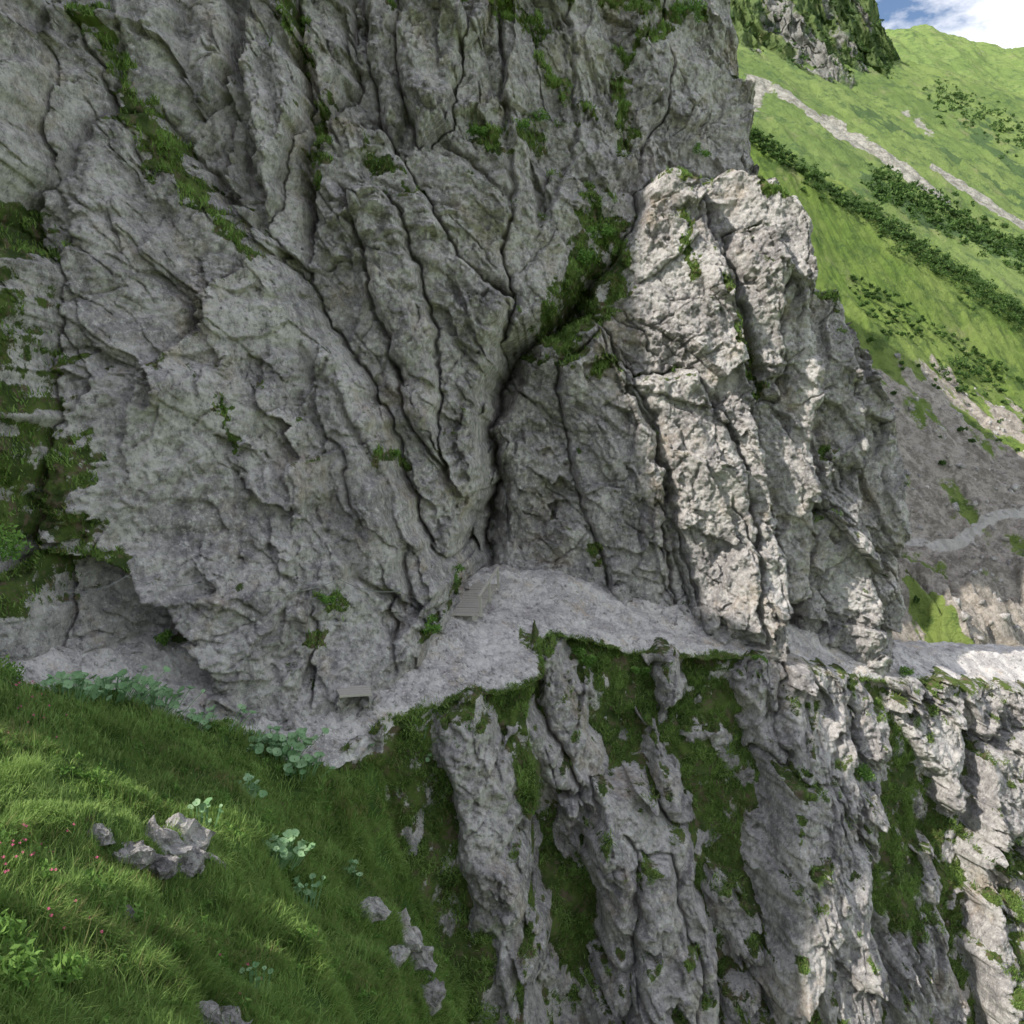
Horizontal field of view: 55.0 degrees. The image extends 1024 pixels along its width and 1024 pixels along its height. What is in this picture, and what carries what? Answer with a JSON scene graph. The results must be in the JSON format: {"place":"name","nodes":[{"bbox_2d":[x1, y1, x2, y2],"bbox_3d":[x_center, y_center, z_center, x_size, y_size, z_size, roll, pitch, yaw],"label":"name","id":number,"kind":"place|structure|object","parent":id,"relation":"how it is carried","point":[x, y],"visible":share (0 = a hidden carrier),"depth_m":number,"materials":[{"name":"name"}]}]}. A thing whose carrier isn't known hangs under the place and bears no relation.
{"place":"outdoors","nodes":[
{"label":"outdoors","id":0,"kind":"place"},
{"bbox_2d":[0,678,486,1023],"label":"meadow bank","id":1,"kind":"structure","parent":0,"point":[76,780],"depth_m":14.87,"materials":[{"name":"green plant"}]},
{"bbox_2d":[0,908,38,952],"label":"leafy herb","id":2,"kind":"object","parent":1,"relation":"on","point":[5,928],"visible":0.94,"depth_m":7.04,"materials":[{"name":"green plant"}]},
{"bbox_2d":[0,938,45,995],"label":"leafy herb","id":3,"kind":"object","parent":1,"relation":"on","point":[13,966],"visible":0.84,"depth_m":6.50,"materials":[{"name":"green plant"}]},
{"bbox_2d":[25,944,88,997],"bbox_3d":[-3.302,3.297,6.957,0.490,0.332,0.466,0,3,0],"label":"leafy herb","id":4,"kind":"object","parent":1,"relation":"on","point":[73,971],"visible":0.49,"depth_m":7.03,"materials":[{"name":"green plant"}]},
{"bbox_2d":[38,671,109,702],"bbox_3d":[-7.479,2.992,16.799,1.112,0.520,0.762,0,3,0],"label":"butterbur plant","id":5,"kind":"object","parent":1,"relation":"on","point":[67,684],"visible":0.87,"depth_m":16.79,"materials":[{"name":"green plant"}]},
{"bbox_2d":[123,905,136,919],"bbox_3d":[-3.734,3.876,9.504,0.184,0.135,0.173,2,4,33],"label":"white boulder","id":6,"kind":"object","parent":1,"relation":"on","point":[129,907],"visible":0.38,"depth_m":9.49,"materials":[{"name":"stone"}]},
{"bbox_2d":[0,681,262,993],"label":"pink wildflowers","id":7,"kind":"object","parent":1,"relation":"on","point":[5,871],"visible":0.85,"depth_m":8.71,"materials":[{"name":"pink plant"}]},
{"bbox_2d":[87,812,226,879],"bbox_3d":[-4.267,4.108,11.941,0.955,1.294,2.078,0,3,9],"label":"rock outcrop","id":8,"kind":"object","parent":1,"relation":"on","point":[196,835],"visible":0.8,"depth_m":11.99,"materials":[{"name":"stone"}]},
{"bbox_2d":[187,797,222,828],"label":"butterbur plant","id":9,"kind":"object","parent":1,"relation":"on","point":[196,803],"visible":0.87,"depth_m":13.95,"materials":[{"name":"green plant"}]},
{"bbox_2d":[175,704,256,731],"bbox_3d":[-5.863,4.059,19.298,1.603,0.548,0.694,-2,3,-29],"label":"butterbur plant","id":10,"kind":"object","parent":1,"relation":"on","point":[198,718],"visible":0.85,"depth_m":19.23,"materials":[{"name":"green plant"}]},
{"bbox_2d":[194,1000,251,1023],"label":"rock outcrop","id":11,"kind":"object","parent":1,"relation":"on","point":[217,1017],"visible":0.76,"depth_m":9.21,"materials":[{"name":"stone"}]},
{"bbox_2d":[0,667,460,1023],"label":"wild herbs","id":12,"kind":"object","parent":1,"relation":"on","point":[101,884],"visible":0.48,"depth_m":12.75,"materials":[{"name":"green plant"}]},
{"bbox_2d":[234,773,267,803],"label":"butterbur plant","id":13,"kind":"object","parent":1,"relation":"on","point":[253,787],"visible":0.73,"depth_m":16.50,"materials":[{"name":"green plant"}]},
{"bbox_2d":[240,961,273,991],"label":"butterbur plant","id":14,"kind":"object","parent":1,"relation":"on","point":[255,964],"visible":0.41,"depth_m":10.85,"materials":[{"name":"green plant"}]},
{"bbox_2d":[244,725,328,760],"bbox_3d":[-4.771,4.617,19.683,2.021,0.544,1.201,0,3,0],"label":"butterbur plant","id":15,"kind":"object","parent":1,"relation":"on","point":[281,745],"visible":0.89,"depth_m":19.49,"materials":[{"name":"green plant"}]},
{"bbox_2d":[263,829,315,870],"bbox_3d":[-3.794,5.318,15.478,1.280,0.566,0.786,1,3,23],"label":"butterbur plant","id":16,"kind":"object","parent":1,"relation":"on","point":[281,850],"visible":0.63,"depth_m":15.42,"materials":[{"name":"green plant"}]},
{"bbox_2d":[282,750,335,782],"bbox_3d":[-4.188,4.972,19.425,1.153,0.568,0.920,-2,4,-37],"label":"butterbur plant","id":17,"kind":"object","parent":1,"relation":"on","point":[306,760],"visible":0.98,"depth_m":19.20,"materials":[{"name":"green plant"}]},
{"bbox_2d":[293,873,325,908],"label":"butterbur plant","id":18,"kind":"object","parent":1,"relation":"on","point":[311,893],"visible":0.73,"depth_m":15.42,"materials":[{"name":"green plant"}]},
{"bbox_2d":[343,859,362,888],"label":"butterbur plant","id":19,"kind":"object","parent":1,"relation":"on","point":[354,868],"visible":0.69,"depth_m":17.63,"materials":[{"name":"green plant"}]},
{"bbox_2d":[357,896,446,1015],"bbox_3d":[-1.952,7.939,17.765,1.542,2.586,1.858,0,3,0],"label":"rock outcrop","id":20,"kind":"object","parent":1,"relation":"on","point":[436,989],"visible":0.6,"depth_m":17.84,"materials":[{"name":"stone"}]},
{"bbox_2d":[0,0,911,730],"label":"rock cliff","id":21,"kind":"structure","parent":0,"point":[342,328],"depth_m":25.55,"materials":[{"name":"stone"}]},
{"bbox_2d":[0,520,33,564],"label":"green shrub","id":22,"kind":"object","parent":21,"relation":"on","point":[10,544],"visible":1,"depth_m":16.47,"materials":[{"name":"green plant"}]},
{"bbox_2d":[64,574,415,598],"bbox_3d":[-4.937,1.758,21.444,1.096,1.280,9.858,3,4,44],"label":"safety cable","id":23,"kind":"object","parent":21,"relation":"attached to","point":[71,589],"visible":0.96,"depth_m":20.13,"materials":[{"name":"silver metal"}]},
{"bbox_2d":[316,593,335,604],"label":"green shrub","id":24,"kind":"object","parent":21,"relation":"on","point":[327,599],"visible":1,"depth_m":21.88,"materials":[{"name":"green plant"}]},
{"bbox_2d":[393,449,400,455],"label":"green shrub","id":25,"kind":"object","parent":21,"relation":"on","point":[396,452],"visible":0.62,"depth_m":24.68,"materials":[{"name":"green plant"}]},
{"bbox_2d":[421,614,441,633],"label":"green shrub","id":26,"kind":"object","parent":21,"relation":"on","point":[436,627],"visible":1,"depth_m":23.59,"materials":[{"name":"green plant"}]},
{"bbox_2d":[452,563,464,583],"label":"green shrub","id":27,"kind":"object","parent":21,"relation":"on","point":[459,568],"visible":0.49,"depth_m":25.94,"materials":[{"name":"green plant"}]},
{"bbox_2d":[466,124,488,138],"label":"green shrub","id":28,"kind":"object","parent":21,"relation":"on","point":[482,132],"visible":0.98,"depth_m":28.28,"materials":[{"name":"green plant"}]},
{"bbox_2d":[0,0,1023,1023],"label":"meadow grass","id":29,"kind":"structure","parent":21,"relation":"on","point":[66,903],"depth_m":16.24,"materials":[{"name":"green plant"}]},
{"bbox_2d":[513,118,529,130],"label":"green shrub","id":30,"kind":"object","parent":21,"relation":"on","point":[524,123],"visible":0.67,"depth_m":28.87,"materials":[{"name":"green plant"}]},
{"bbox_2d":[528,108,550,121],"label":"green shrub","id":31,"kind":"object","parent":21,"relation":"on","point":[544,116],"visible":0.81,"depth_m":29.91,"materials":[{"name":"green plant"}]},
{"bbox_2d":[576,245,597,264],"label":"green shrub","id":32,"kind":"object","parent":21,"relation":"on","point":[586,255],"visible":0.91,"depth_m":30.28,"materials":[{"name":"green plant"}]},
{"bbox_2d":[585,223,617,238],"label":"green shrub","id":33,"kind":"object","parent":21,"relation":"on","point":[608,230],"visible":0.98,"depth_m":30.70,"materials":[{"name":"green plant"}]},
{"bbox_2d":[671,0,706,25],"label":"green shrub","id":34,"kind":"object","parent":21,"relation":"on","point":[693,7],"visible":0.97,"depth_m":35.02,"materials":[{"name":"green plant"}]},
{"bbox_2d":[692,143,711,156],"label":"green shrub","id":35,"kind":"object","parent":21,"relation":"on","point":[707,153],"visible":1,"depth_m":35.29,"materials":[{"name":"green plant"}]},
{"bbox_2d":[342,620,1023,1023],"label":"rock cliff","id":36,"kind":"structure","parent":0,"point":[676,914],"depth_m":25.52,"materials":[{"name":"stone"}]},
{"bbox_2d":[2,564,1023,768],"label":"gravel footpath","id":37,"kind":"structure","parent":36,"relation":"on","point":[575,598],"depth_m":26.37,"materials":[{"name":"grey gravel"}]},
{"bbox_2d":[1,654,25,685],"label":"green shrub","id":38,"kind":"object","parent":37,"relation":"on","point":[9,667],"visible":0.34,"depth_m":16.90,"materials":[{"name":"green plant"}]},
{"bbox_2d":[59,665,170,704],"bbox_3d":[-7.460,3.201,18.050,2.157,0.559,1.670,-1,3,-13],"label":"butterbur plant","id":39,"kind":"object","parent":37,"relation":"on","point":[125,684],"visible":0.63,"depth_m":18.07,"materials":[{"name":"green plant"}]},
{"bbox_2d":[153,629,173,645],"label":"green shrub","id":40,"kind":"object","parent":37,"relation":"on","point":[162,638],"visible":1,"depth_m":20.08,"materials":[{"name":"green plant"}]},
{"bbox_2d":[131,681,204,713],"bbox_3d":[-6.928,3.598,18.830,1.927,0.539,1.189,-1,3,-23],"label":"butterbur plant","id":41,"kind":"object","parent":37,"relation":"on","point":[167,693],"visible":0.61,"depth_m":18.85,"materials":[{"name":"green plant"}]},
{"bbox_2d":[334,685,373,710],"bbox_3d":[-3.445,4.103,21.441,0.875,0.448,0.790,-1,3,-14],"label":"wooden bench","id":42,"kind":"object","parent":37,"relation":"on","point":[344,694],"visible":0.99,"depth_m":21.30,"materials":[{"name":"grey wood"}]},
{"bbox_2d":[451,566,499,620],"bbox_3d":[-1.035,2.162,26.660,0.936,1.197,2.577,1,3,11],"label":"wooden footbridge","id":43,"kind":"object","parent":37,"relation":"on","point":[477,597],"visible":0.77,"depth_m":26.49,"materials":[{"name":"grey wood"}]},
{"bbox_2d":[571,642,586,655],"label":"green shrub","id":44,"kind":"object","parent":36,"relation":"on","point":[576,650],"visible":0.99,"depth_m":27.32,"materials":[{"name":"green plant"}]},
{"bbox_2d":[577,654,597,666],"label":"green shrub","id":45,"kind":"object","parent":36,"relation":"on","point":[586,661],"visible":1,"depth_m":27.14,"materials":[{"name":"green plant"}]},
{"bbox_2d":[631,665,650,675],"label":"green shrub","id":46,"kind":"object","parent":36,"relation":"on","point":[645,671],"visible":1,"depth_m":27.66,"materials":[{"name":"green plant"}]},
{"bbox_2d":[751,654,767,664],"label":"green shrub","id":47,"kind":"object","parent":36,"relation":"on","point":[759,656],"visible":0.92,"depth_m":28.45,"materials":[{"name":"green plant"}]},
{"bbox_2d":[853,763,876,781],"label":"green shrub","id":48,"kind":"object","parent":36,"relation":"on","point":[862,769],"visible":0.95,"depth_m":28.77,"materials":[{"name":"green plant"}]},
{"bbox_2d":[899,665,914,677],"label":"green shrub","id":49,"kind":"object","parent":36,"relation":"on","point":[906,669],"visible":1,"depth_m":32.06,"materials":[{"name":"green plant"}]},
{"bbox_2d":[730,0,899,88],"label":"rocky mountain","id":50,"kind":"structure","parent":0,"point":[795,10],"depth_m":354.17,"materials":[{"name":"grey stone"}]},
{"bbox_2d":[737,43,1023,302],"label":"mountain slope","id":51,"kind":"structure","parent":0,"point":[841,132],"depth_m":295.24,"materials":[{"name":"green plant"}]},
{"bbox_2d":[731,0,1023,274],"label":"distant trees","id":52,"kind":"object","parent":51,"relation":"on","point":[900,191],"visible":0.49,"depth_m":252.90,"materials":[{"name":"green plant"}]},
{"bbox_2d":[750,124,1023,646],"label":"hillside","id":53,"kind":"structure","parent":0,"point":[845,245],"depth_m":76.89,"materials":[{"name":"green plant"}]},
{"bbox_2d":[749,127,1023,603],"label":"dwarf pine thicket","id":54,"kind":"object","parent":53,"relation":"on","point":[867,209],"visible":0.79,"depth_m":93.64,"materials":[{"name":"green plant"}]},
{"bbox_2d":[879,353,1023,646],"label":"scree boulders","id":55,"kind":"object","parent":53,"relation":"on","point":[964,616],"visible":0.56,"depth_m":67.66,"materials":[{"name":"stone"}]},
{"bbox_2d":[875,0,1023,48],"label":"sky","id":56,"kind":"structure","parent":0,"point":[1000,23],"materials":[{"name":"white"}]},
{"bbox_2d":[885,24,1023,95],"bbox_3d":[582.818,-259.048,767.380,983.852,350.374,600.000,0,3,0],"label":"grassy hill","id":57,"kind":"structure","parent":0,"point":[986,62],"depth_m":792.67,"materials":[{"name":"green plant"}]}
]}

